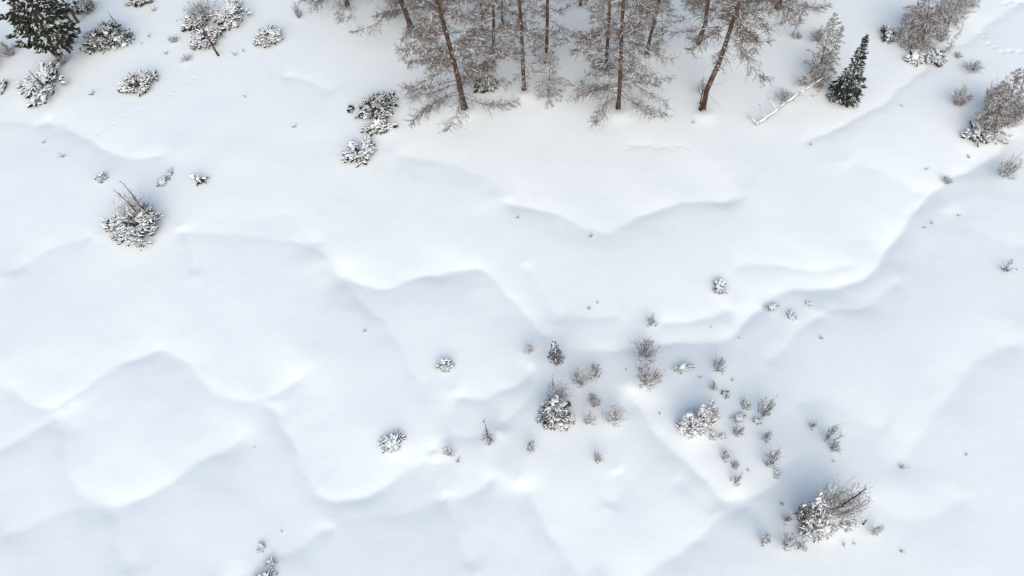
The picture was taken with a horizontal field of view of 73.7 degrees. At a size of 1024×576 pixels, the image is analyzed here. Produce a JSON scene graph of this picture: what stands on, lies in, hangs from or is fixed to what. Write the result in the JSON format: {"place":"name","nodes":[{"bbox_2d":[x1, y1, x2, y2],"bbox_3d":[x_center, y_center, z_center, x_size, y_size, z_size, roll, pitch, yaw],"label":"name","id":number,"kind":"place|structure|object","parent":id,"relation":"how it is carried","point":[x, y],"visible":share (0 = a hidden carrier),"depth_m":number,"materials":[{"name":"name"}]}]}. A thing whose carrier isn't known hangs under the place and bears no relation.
{"place":"outdoors","nodes":[
{"label":"outdoors","id":0,"kind":"place"},
{"bbox_2d":[0,0,1023,575],"bbox_3d":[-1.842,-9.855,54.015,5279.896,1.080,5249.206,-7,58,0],"label":"ground","id":1,"kind":"structure","parent":0,"point":[302,308],"depth_m":47.01,"materials":[{"name":"snow"}]},
{"bbox_2d":[0,77,7,94],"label":"dwarf pine","id":2,"kind":"object","parent":1,"relation":"on","point":[3,86],"visible":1,"depth_m":62.52,"materials":[{"name":"grey plant"}]},
{"bbox_2d":[0,42,14,57],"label":"twig bush","id":3,"kind":"object","parent":1,"relation":"on","point":[5,47],"visible":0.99,"depth_m":64.66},
{"bbox_2d":[0,0,80,63],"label":"pine tree","id":4,"kind":"object","parent":1,"relation":"on","point":[22,22],"visible":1,"depth_m":60.29,"materials":[{"name":"green plant"}]},
{"bbox_2d":[15,58,65,108],"bbox_3d":[-42.606,-18.725,61.847,4.624,1.575,6.125,14,60,13],"label":"dwarf pine","id":5,"kind":"object","parent":1,"relation":"on","point":[33,88],"visible":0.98,"depth_m":61.52,"materials":[{"name":"grey plant"}]},
{"bbox_2d":[70,0,93,14],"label":"dwarf pine","id":6,"kind":"object","parent":1,"relation":"on","point":[77,10],"visible":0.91,"depth_m":67.69,"materials":[{"name":"grey plant"}]},
{"bbox_2d":[74,0,99,15],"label":"twig bush","id":7,"kind":"object","parent":1,"relation":"on","point":[89,6],"visible":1,"depth_m":67.54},
{"bbox_2d":[93,171,108,182],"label":"dwarf pine","id":8,"kind":"object","parent":1,"relation":"on","point":[100,177],"visible":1,"depth_m":55.52,"materials":[{"name":"grey plant"}]},
{"bbox_2d":[79,19,135,54],"bbox_3d":[-38.464,-23.941,64.790,5.572,1.419,5.035,-7,58,0],"label":"dwarf pine","id":9,"kind":"object","parent":1,"relation":"on","point":[108,33],"visible":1,"depth_m":64.44,"materials":[{"name":"grey plant"}]},
{"bbox_2d":[99,201,163,250],"bbox_3d":[-28.718,-4.897,51.878,4.105,1.449,5.048,-41,63,-19],"label":"dwarf pine","id":10,"kind":"object","parent":1,"relation":"on","point":[128,233],"visible":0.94,"depth_m":51.59,"materials":[{"name":"grey plant"}]},
{"bbox_2d":[113,187,154,224],"bbox_3d":[-28.955,-6.441,51.988,3.283,2.653,3.554,-29,60,-13],"label":"twig bush","id":11,"kind":"object","parent":1,"relation":"on","point":[133,204],"visible":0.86,"depth_m":52.09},
{"bbox_2d":[116,69,157,96],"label":"dwarf pine","id":12,"kind":"object","parent":1,"relation":"on","point":[144,81],"visible":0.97,"depth_m":60.95,"materials":[{"name":"grey plant"}]},
{"bbox_2d":[123,0,153,6],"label":"dwarf pine","id":13,"kind":"object","parent":1,"relation":"on","point":[135,3],"visible":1,"depth_m":67.75,"materials":[{"name":"grey plant"}]},
{"bbox_2d":[155,174,169,186],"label":"dwarf pine","id":14,"kind":"object","parent":1,"relation":"on","point":[161,181],"visible":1,"depth_m":54.81,"materials":[{"name":"grey plant"}]},
{"bbox_2d":[179,13,208,33],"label":"dwarf pine","id":15,"kind":"object","parent":1,"relation":"on","point":[192,24],"visible":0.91,"depth_m":64.92,"materials":[{"name":"grey plant"}]},
{"bbox_2d":[175,0,219,27],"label":"twig bush","id":16,"kind":"object","parent":1,"relation":"on","point":[196,6],"visible":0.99,"depth_m":65.08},
{"bbox_2d":[190,173,208,185],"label":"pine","id":17,"kind":"object","parent":1,"relation":"on","point":[197,178],"visible":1,"depth_m":54.40,"materials":[{"name":"white plant"}]},
{"bbox_2d":[188,25,222,49],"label":"dwarf pine","id":18,"kind":"object","parent":1,"relation":"on","point":[212,32],"visible":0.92,"depth_m":63.62,"materials":[{"name":"grey plant"}]},
{"bbox_2d":[193,15,219,55],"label":"dead larch","id":19,"kind":"object","parent":1,"relation":"on","point":[213,47],"visible":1,"depth_m":61.59,"materials":[{"name":"wood"}]},
{"bbox_2d":[209,0,251,30],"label":"dwarf pine","id":20,"kind":"object","parent":1,"relation":"on","point":[228,12],"visible":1,"depth_m":65.11,"materials":[{"name":"grey plant"}]},
{"bbox_2d":[252,24,282,47],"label":"dwarf pine","id":21,"kind":"object","parent":1,"relation":"on","point":[267,35],"visible":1,"depth_m":63.24,"materials":[{"name":"grey plant"}]},
{"bbox_2d":[263,557,277,568],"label":"dwarf pine","id":22,"kind":"object","parent":1,"relation":"on","point":[271,564],"visible":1,"depth_m":38.68,"materials":[{"name":"grey plant"}]},
{"bbox_2d":[293,0,384,24],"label":"larch tree","id":23,"kind":"object","parent":1,"relation":"on","point":[347,4],"visible":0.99,"depth_m":63.44,"materials":[{"name":"brown plant"}]},
{"bbox_2d":[339,135,376,167],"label":"dwarf pine","id":24,"kind":"object","parent":1,"relation":"on","point":[351,153],"visible":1,"depth_m":54.61,"materials":[{"name":"grey plant"}]},
{"bbox_2d":[355,89,398,120],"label":"dwarf pine","id":25,"kind":"object","parent":1,"relation":"on","point":[376,105],"visible":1,"depth_m":56.95,"materials":[{"name":"grey plant"}]},
{"bbox_2d":[359,118,398,136],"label":"dwarf pine","id":26,"kind":"object","parent":1,"relation":"on","point":[381,126],"visible":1,"depth_m":56.04,"materials":[{"name":"grey plant"}]},
{"bbox_2d":[376,429,406,453],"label":"dwarf pine","id":27,"kind":"object","parent":1,"relation":"on","point":[391,442],"visible":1,"depth_m":41.89,"materials":[{"name":"grey plant"}]},
{"bbox_2d":[347,0,450,49],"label":"larch tree","id":28,"kind":"object","parent":1,"relation":"on","point":[392,11],"visible":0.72,"depth_m":60.73,"materials":[{"name":"brown plant"}]},
{"bbox_2d":[435,357,454,371],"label":"dwarf pine","id":29,"kind":"object","parent":1,"relation":"on","point":[447,367],"visible":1,"depth_m":44.47,"materials":[{"name":"grey plant"}]},
{"bbox_2d":[392,0,520,132],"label":"larch tree","id":30,"kind":"object","parent":1,"relation":"on","point":[432,29],"visible":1,"depth_m":52.28,"materials":[{"name":"brown plant"}]},
{"bbox_2d":[472,73,498,93],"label":"dwarf pine","id":31,"kind":"object","parent":1,"relation":"on","point":[491,88],"visible":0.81,"depth_m":57.72,"materials":[{"name":"grey plant"}]},
{"bbox_2d":[482,427,494,446],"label":"twig bush","id":32,"kind":"object","parent":1,"relation":"on","point":[490,441],"visible":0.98,"depth_m":41.15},
{"bbox_2d":[465,0,523,51],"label":"larch tree","id":33,"kind":"object","parent":1,"relation":"on","point":[493,21],"visible":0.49,"depth_m":57.94,"materials":[{"name":"brown plant"}]},
{"bbox_2d":[488,0,521,23],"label":"larch tree","id":34,"kind":"object","parent":1,"relation":"on","point":[502,16],"visible":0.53,"depth_m":61.22,"materials":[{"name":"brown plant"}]},
{"bbox_2d":[475,0,554,92],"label":"larch tree","id":35,"kind":"object","parent":1,"relation":"on","point":[521,23],"visible":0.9,"depth_m":54.09,"materials":[{"name":"brown plant"}]},
{"bbox_2d":[512,0,586,65],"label":"larch tree","id":36,"kind":"object","parent":1,"relation":"on","point":[546,15],"visible":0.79,"depth_m":56.09,"materials":[{"name":"brown plant"}]},
{"bbox_2d":[531,50,568,110],"bbox_3d":[3.177,-17.192,55.498,3.110,5.284,3.160,13,58,7],"label":"larch tree","id":37,"kind":"object","parent":1,"relation":"on","point":[542,83],"visible":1,"depth_m":55.96,"materials":[{"name":"grey plant"}]},
{"bbox_2d":[534,394,574,431],"bbox_3d":[2.473,7.262,41.059,2.601,3.841,2.448,-8,57,2],"label":"snow-covered bush","id":38,"kind":"object","parent":1,"relation":"on","point":[556,403],"visible":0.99,"depth_m":41.19,"materials":[{"name":"snow"}]},
{"bbox_2d":[547,339,564,364],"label":"young spruce","id":39,"kind":"object","parent":1,"relation":"on","point":[553,351],"visible":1,"depth_m":43.66,"materials":[{"name":"grey plant"}]},
{"bbox_2d":[541,377,571,402],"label":"twig bush","id":40,"kind":"object","parent":1,"relation":"on","point":[560,392],"visible":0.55,"depth_m":41.40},
{"bbox_2d":[569,365,589,387],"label":"twig bush","id":41,"kind":"object","parent":1,"relation":"on","point":[581,378],"visible":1,"depth_m":42.60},
{"bbox_2d":[582,410,596,425],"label":"twig bush","id":42,"kind":"object","parent":1,"relation":"on","point":[588,419],"visible":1,"depth_m":41.29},
{"bbox_2d":[587,391,602,407],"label":"twig bush","id":43,"kind":"object","parent":1,"relation":"on","point":[595,403],"visible":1,"depth_m":42.04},
{"bbox_2d":[588,362,603,383],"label":"twig bush","id":44,"kind":"object","parent":1,"relation":"on","point":[594,370],"visible":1,"depth_m":43.30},
{"bbox_2d":[574,0,648,73],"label":"larch tree","id":45,"kind":"object","parent":1,"relation":"on","point":[608,16],"visible":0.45,"depth_m":55.32,"materials":[{"name":"brown plant"}]},
{"bbox_2d":[601,402,627,427],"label":"twig bush","id":46,"kind":"object","parent":1,"relation":"on","point":[617,412],"visible":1,"depth_m":41.20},
{"bbox_2d":[562,0,679,131],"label":"larch tree","id":47,"kind":"object","parent":1,"relation":"on","point":[625,29],"visible":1,"depth_m":51.83,"materials":[{"name":"brown plant"}]},
{"bbox_2d":[630,336,659,363],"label":"twig bush","id":48,"kind":"object","parent":1,"relation":"on","point":[646,348],"visible":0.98,"depth_m":43.63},
{"bbox_2d":[633,357,665,391],"bbox_3d":[8.513,5.179,42.201,2.136,2.917,2.146,-34,61,-16],"label":"twig bush","id":49,"kind":"object","parent":1,"relation":"on","point":[654,384],"visible":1,"depth_m":42.37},
{"bbox_2d":[619,0,687,54],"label":"larch tree","id":50,"kind":"object","parent":1,"relation":"on","point":[651,33],"visible":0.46,"depth_m":56.65,"materials":[{"name":"brown plant"}]},
{"bbox_2d":[672,363,695,373],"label":"dwarf pine","id":51,"kind":"object","parent":1,"relation":"on","point":[684,367],"visible":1,"depth_m":43.44,"materials":[{"name":"grey plant"}]},
{"bbox_2d":[678,412,705,440],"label":"young spruce","id":52,"kind":"object","parent":1,"relation":"on","point":[686,418],"visible":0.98,"depth_m":40.26,"materials":[{"name":"grey plant"}]},
{"bbox_2d":[678,0,709,43],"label":"larch tree","id":53,"kind":"object","parent":1,"relation":"on","point":[702,32],"visible":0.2,"depth_m":57.80,"materials":[{"name":"brown plant"}]},
{"bbox_2d":[674,407,715,437],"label":"dwarf pine","id":54,"kind":"object","parent":1,"relation":"on","point":[702,429],"visible":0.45,"depth_m":40.92,"materials":[{"name":"grey plant"}]},
{"bbox_2d":[697,73,709,94],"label":"twig bush","id":55,"kind":"object","parent":1,"relation":"on","point":[702,86],"visible":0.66,"depth_m":55.69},
{"bbox_2d":[695,404,716,430],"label":"young spruce","id":56,"kind":"object","parent":1,"relation":"on","point":[706,413],"visible":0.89,"depth_m":40.51,"materials":[{"name":"grey plant"}]},
{"bbox_2d":[708,398,719,419],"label":"young spruce","id":57,"kind":"object","parent":1,"relation":"on","point":[713,408],"visible":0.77,"depth_m":40.61,"materials":[{"name":"grey plant"}]},
{"bbox_2d":[713,351,725,377],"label":"twig bush","id":58,"kind":"object","parent":1,"relation":"on","point":[720,364],"visible":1,"depth_m":42.87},
{"bbox_2d":[713,277,727,294],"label":"dwarf pine","id":59,"kind":"object","parent":1,"relation":"on","point":[719,284],"visible":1,"depth_m":46.36,"materials":[{"name":"grey plant"}]},
{"bbox_2d":[654,0,805,110],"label":"larch tree","id":60,"kind":"object","parent":1,"relation":"on","point":[735,15],"visible":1,"depth_m":47.83,"materials":[{"name":"brown plant"}]},
{"bbox_2d":[730,412,746,422],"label":"dwarf pine","id":61,"kind":"object","parent":1,"relation":"on","point":[739,418],"visible":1,"depth_m":41.29,"materials":[{"name":"grey plant"}]},
{"bbox_2d":[757,394,778,417],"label":"twig bush","id":62,"kind":"object","parent":1,"relation":"on","point":[769,406],"visible":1,"depth_m":40.72,"materials":[{"name":"plant"}]},
{"bbox_2d":[759,531,776,545],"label":"twig bush","id":63,"kind":"object","parent":1,"relation":"on","point":[767,539],"visible":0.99,"depth_m":37.11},
{"bbox_2d":[763,448,782,467],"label":"twig bush","id":64,"kind":"object","parent":1,"relation":"on","point":[771,462],"visible":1,"depth_m":39.02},
{"bbox_2d":[720,0,833,26],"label":"larch tree","id":65,"kind":"object","parent":1,"relation":"on","point":[816,8],"visible":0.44,"depth_m":60.49,"materials":[{"name":"brown plant"}]},
{"bbox_2d":[773,88,794,103],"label":"twig bush","id":66,"kind":"object","parent":1,"relation":"on","point":[785,93],"visible":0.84,"depth_m":54.84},
{"bbox_2d":[748,77,823,124],"bbox_3d":[21.761,-14.692,53.954,6.968,1.738,1.864,-16,58,-6],"label":"fallen tree","id":67,"kind":"object","parent":1,"relation":"on","point":[777,109],"visible":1,"depth_m":53.74,"materials":[{"name":"white wood"}]},
{"bbox_2d":[782,531,801,554],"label":"twig bush","id":68,"kind":"object","parent":1,"relation":"on","point":[788,541],"visible":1,"depth_m":36.69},
{"bbox_2d":[789,1,807,36],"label":"larch tree","id":69,"kind":"object","parent":1,"relation":"on","point":[800,18],"visible":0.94,"depth_m":57.55,"materials":[{"name":"grey plant"}]},
{"bbox_2d":[794,503,813,523],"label":"young spruce","id":70,"kind":"object","parent":1,"relation":"on","point":[803,507],"visible":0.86,"depth_m":36.93,"materials":[{"name":"grey plant"}]},
{"bbox_2d":[796,70,814,85],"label":"twig bush","id":71,"kind":"object","parent":1,"relation":"on","point":[806,77],"visible":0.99,"depth_m":55.41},
{"bbox_2d":[798,512,827,542],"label":"dwarf pine","id":72,"kind":"object","parent":1,"relation":"on","point":[807,528],"visible":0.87,"depth_m":37.35,"materials":[{"name":"grey plant"}]},
{"bbox_2d":[804,492,831,525],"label":"young spruce","id":73,"kind":"object","parent":1,"relation":"on","point":[819,502],"visible":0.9,"depth_m":36.13,"materials":[{"name":"grey plant"}]},
{"bbox_2d":[805,65,834,92],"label":"twig bush","id":74,"kind":"object","parent":1,"relation":"on","point":[823,83],"visible":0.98,"depth_m":54.94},
{"bbox_2d":[810,23,831,45],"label":"twig bush","id":75,"kind":"object","parent":1,"relation":"on","point":[819,33],"visible":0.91,"depth_m":58.14,"materials":[{"name":"plant"}]},
{"bbox_2d":[802,13,841,80],"bbox_3d":[25.026,-19.203,54.280,2.862,6.153,2.423,4,58,7],"label":"larch tree","id":76,"kind":"object","parent":1,"relation":"on","point":[823,54],"visible":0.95,"depth_m":54.45,"materials":[{"name":"grey plant"}]},
{"bbox_2d":[811,25,845,78],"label":"larch tree","id":77,"kind":"object","parent":1,"relation":"on","point":[837,46],"visible":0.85,"depth_m":55.03,"materials":[{"name":"grey plant"}]},
{"bbox_2d":[825,523,839,539],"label":"dwarf pine","id":78,"kind":"object","parent":1,"relation":"on","point":[830,529],"visible":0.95,"depth_m":37.42,"materials":[{"name":"grey plant"}]},
{"bbox_2d":[823,423,843,445],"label":"twig bush","id":79,"kind":"object","parent":1,"relation":"on","point":[835,428],"visible":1,"depth_m":39.45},
{"bbox_2d":[809,474,859,527],"bbox_3d":[17.267,11.018,35.908,2.695,5.819,2.611,4,58,7],"label":"twig bush","id":80,"kind":"object","parent":1,"relation":"on","point":[831,499],"visible":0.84,"depth_m":36.40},
{"bbox_2d":[828,485,865,514],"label":"dead larch","id":81,"kind":"object","parent":1,"relation":"on","point":[849,500],"visible":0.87,"depth_m":35.84,"materials":[{"name":"wood"}]},
{"bbox_2d":[839,522,854,532],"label":"dwarf pine","id":82,"kind":"object","parent":1,"relation":"on","point":[847,527],"visible":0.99,"depth_m":37.44,"materials":[{"name":"grey plant"}]},
{"bbox_2d":[826,34,868,107],"bbox_3d":[26.186,-16.685,52.469,2.726,6.954,3.314,-10,57,4],"label":"spruce tree","id":83,"kind":"object","parent":1,"relation":"on","point":[855,91],"visible":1,"depth_m":53.07,"materials":[{"name":"green plant"}]},
{"bbox_2d":[831,481,874,527],"bbox_3d":[18.229,11.282,36.117,2.063,5.244,2.225,0,58,4],"label":"twig bush","id":84,"kind":"object","parent":1,"relation":"on","point":[854,508],"visible":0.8,"depth_m":36.41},
{"bbox_2d":[867,524,885,537],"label":"twig bush","id":85,"kind":"object","parent":1,"relation":"on","point":[873,532],"visible":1,"depth_m":37.02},
{"bbox_2d":[880,24,899,43],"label":"dwarf pine","id":86,"kind":"object","parent":1,"relation":"on","point":[886,31],"visible":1,"depth_m":57.97,"materials":[{"name":"grey plant"}]},
{"bbox_2d":[894,14,907,37],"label":"larch tree","id":87,"kind":"object","parent":1,"relation":"on","point":[899,28],"visible":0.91,"depth_m":57.24,"materials":[{"name":"grey plant"}]},
{"bbox_2d":[896,6,923,49],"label":"larch tree","id":88,"kind":"object","parent":1,"relation":"on","point":[909,34],"visible":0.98,"depth_m":56.32,"materials":[{"name":"grey plant"}]},
{"bbox_2d":[902,0,928,29],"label":"larch tree","id":89,"kind":"object","parent":1,"relation":"on","point":[911,7],"visible":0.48,"depth_m":57.67,"materials":[{"name":"grey plant"}]},
{"bbox_2d":[904,48,929,66],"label":"dwarf pine","id":90,"kind":"object","parent":1,"relation":"on","point":[919,57],"visible":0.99,"depth_m":56.40,"materials":[{"name":"grey plant"}]},
{"bbox_2d":[902,26,935,52],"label":"twig bush","id":91,"kind":"object","parent":1,"relation":"on","point":[922,41],"visible":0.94,"depth_m":56.64,"materials":[{"name":"plant"}]},
{"bbox_2d":[909,2,940,32],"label":"twig bush","id":92,"kind":"object","parent":1,"relation":"on","point":[929,15],"visible":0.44,"depth_m":57.34,"materials":[{"name":"plant"}]},
{"bbox_2d":[907,0,948,51],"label":"larch tree","id":93,"kind":"object","parent":1,"relation":"on","point":[932,26],"visible":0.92,"depth_m":55.67,"materials":[{"name":"grey plant"}]},
{"bbox_2d":[924,45,949,67],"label":"dwarf pine","id":94,"kind":"object","parent":1,"relation":"on","point":[937,60],"visible":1,"depth_m":56.09,"materials":[{"name":"grey plant"}]},
{"bbox_2d":[923,0,957,37],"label":"larch tree","id":95,"kind":"object","parent":1,"relation":"on","point":[942,13],"visible":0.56,"depth_m":56.59,"materials":[{"name":"grey plant"}]},
{"bbox_2d":[936,25,950,41],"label":"twig bush","id":96,"kind":"object","parent":1,"relation":"on","point":[942,36],"visible":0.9,"depth_m":56.99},
{"bbox_2d":[929,0,958,27],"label":"twig bush","id":97,"kind":"object","parent":1,"relation":"on","point":[944,10],"visible":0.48,"depth_m":57.60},
{"bbox_2d":[943,0,968,29],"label":"larch tree","id":98,"kind":"object","parent":1,"relation":"on","point":[952,18],"visible":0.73,"depth_m":57.50,"materials":[{"name":"grey plant"}]},
{"bbox_2d":[951,84,974,106],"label":"twig bush","id":99,"kind":"object","parent":1,"relation":"on","point":[966,98],"visible":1,"depth_m":53.05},
{"bbox_2d":[950,0,981,18],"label":"twig bush","id":100,"kind":"object","parent":1,"relation":"on","point":[965,2],"visible":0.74,"depth_m":58.48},
{"bbox_2d":[962,59,986,73],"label":"twig bush","id":101,"kind":"object","parent":1,"relation":"on","point":[975,65],"visible":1,"depth_m":55.07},
{"bbox_2d":[959,119,997,146],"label":"dwarf pine","id":102,"kind":"object","parent":1,"relation":"on","point":[975,135],"visible":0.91,"depth_m":51.61,"materials":[{"name":"grey plant"}]},
{"bbox_2d":[975,87,998,129],"bbox_3d":[35.161,-13.031,50.441,1.771,4.742,1.995,-10,58,17],"label":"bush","id":103,"kind":"object","parent":1,"relation":"on","point":[982,119],"visible":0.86,"depth_m":50.47,"materials":[{"name":"grey plant"}]},
{"bbox_2d":[973,101,1009,133],"bbox_3d":[35.978,-12.872,50.989,2.462,3.237,2.282,-1,58,4],"label":"twig bush","id":104,"kind":"object","parent":1,"relation":"on","point":[990,119],"visible":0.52,"depth_m":51.21,"materials":[{"name":"plant"}]},
{"bbox_2d":[974,81,1019,144],"bbox_3d":[35.484,-12.802,49.731,2.908,6.580,2.862,-24,54,13],"label":"larch tree","id":105,"kind":"object","parent":1,"relation":"on","point":[1004,123],"visible":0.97,"depth_m":49.87,"materials":[{"name":"grey plant"}]},
{"bbox_2d":[985,66,1013,107],"bbox_3d":[37.282,-15.186,51.895,2.543,3.941,2.191,-37,62,-17],"label":"twig bush","id":106,"kind":"object","parent":1,"relation":"on","point":[987,91],"visible":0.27,"depth_m":52.23,"materials":[{"name":"plant"}]},
{"bbox_2d":[991,66,1023,127],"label":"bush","id":107,"kind":"object","parent":1,"relation":"on","point":[1018,78],"visible":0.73,"depth_m":49.89,"materials":[{"name":"grey plant"}]},
{"bbox_2d":[995,150,1023,179],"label":"twig bush","id":108,"kind":"object","parent":1,"relation":"on","point":[1013,168],"visible":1,"depth_m":49.32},
{"bbox_2d":[999,68,1023,117],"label":"larch tree","id":109,"kind":"object","parent":1,"relation":"on","point":[1019,96],"visible":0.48,"depth_m":50.78,"materials":[{"name":"grey plant"}]},
{"bbox_2d":[1003,96,1023,125],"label":"twig bush","id":110,"kind":"object","parent":1,"relation":"on","point":[1016,115],"visible":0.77,"depth_m":51.21,"materials":[{"name":"plant"}]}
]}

